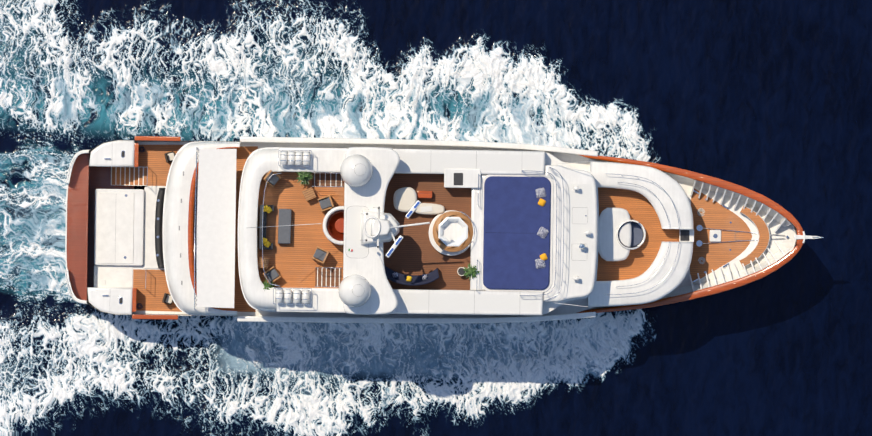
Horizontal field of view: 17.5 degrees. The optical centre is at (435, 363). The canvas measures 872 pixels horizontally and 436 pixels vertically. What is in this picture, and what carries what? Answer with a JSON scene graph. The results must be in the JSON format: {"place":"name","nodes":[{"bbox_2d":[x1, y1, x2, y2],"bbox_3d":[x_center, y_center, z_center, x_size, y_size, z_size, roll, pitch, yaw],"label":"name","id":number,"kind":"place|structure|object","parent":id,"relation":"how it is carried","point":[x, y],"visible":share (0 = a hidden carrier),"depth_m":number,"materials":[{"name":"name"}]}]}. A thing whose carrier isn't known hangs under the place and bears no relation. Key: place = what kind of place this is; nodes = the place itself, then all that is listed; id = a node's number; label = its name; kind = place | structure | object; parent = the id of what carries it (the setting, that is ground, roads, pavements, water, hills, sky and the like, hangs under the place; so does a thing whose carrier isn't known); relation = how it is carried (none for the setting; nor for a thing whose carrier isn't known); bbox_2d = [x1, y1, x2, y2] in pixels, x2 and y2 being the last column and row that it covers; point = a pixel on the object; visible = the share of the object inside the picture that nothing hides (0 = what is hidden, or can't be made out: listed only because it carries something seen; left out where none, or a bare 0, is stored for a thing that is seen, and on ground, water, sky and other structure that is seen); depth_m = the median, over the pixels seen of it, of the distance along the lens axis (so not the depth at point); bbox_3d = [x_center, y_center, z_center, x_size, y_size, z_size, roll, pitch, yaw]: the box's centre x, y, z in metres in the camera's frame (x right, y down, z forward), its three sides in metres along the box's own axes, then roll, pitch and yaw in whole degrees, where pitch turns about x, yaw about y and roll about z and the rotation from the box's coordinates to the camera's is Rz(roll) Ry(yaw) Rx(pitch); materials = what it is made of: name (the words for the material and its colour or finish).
{"place":"outdoors","nodes":[
{"label":"outdoors","id":0,"kind":"place"},
{"bbox_2d":[0,0,871,435],"bbox_3d":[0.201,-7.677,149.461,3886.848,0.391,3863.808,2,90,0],"label":"sea water","id":1,"kind":"structure","parent":0,"point":[770,98],"depth_m":149.56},
{"bbox_2d":[65,136,822,323],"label":"yacht","id":2,"kind":"object","parent":1,"relation":"on","point":[303,229],"visible":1,"depth_m":142.86,"materials":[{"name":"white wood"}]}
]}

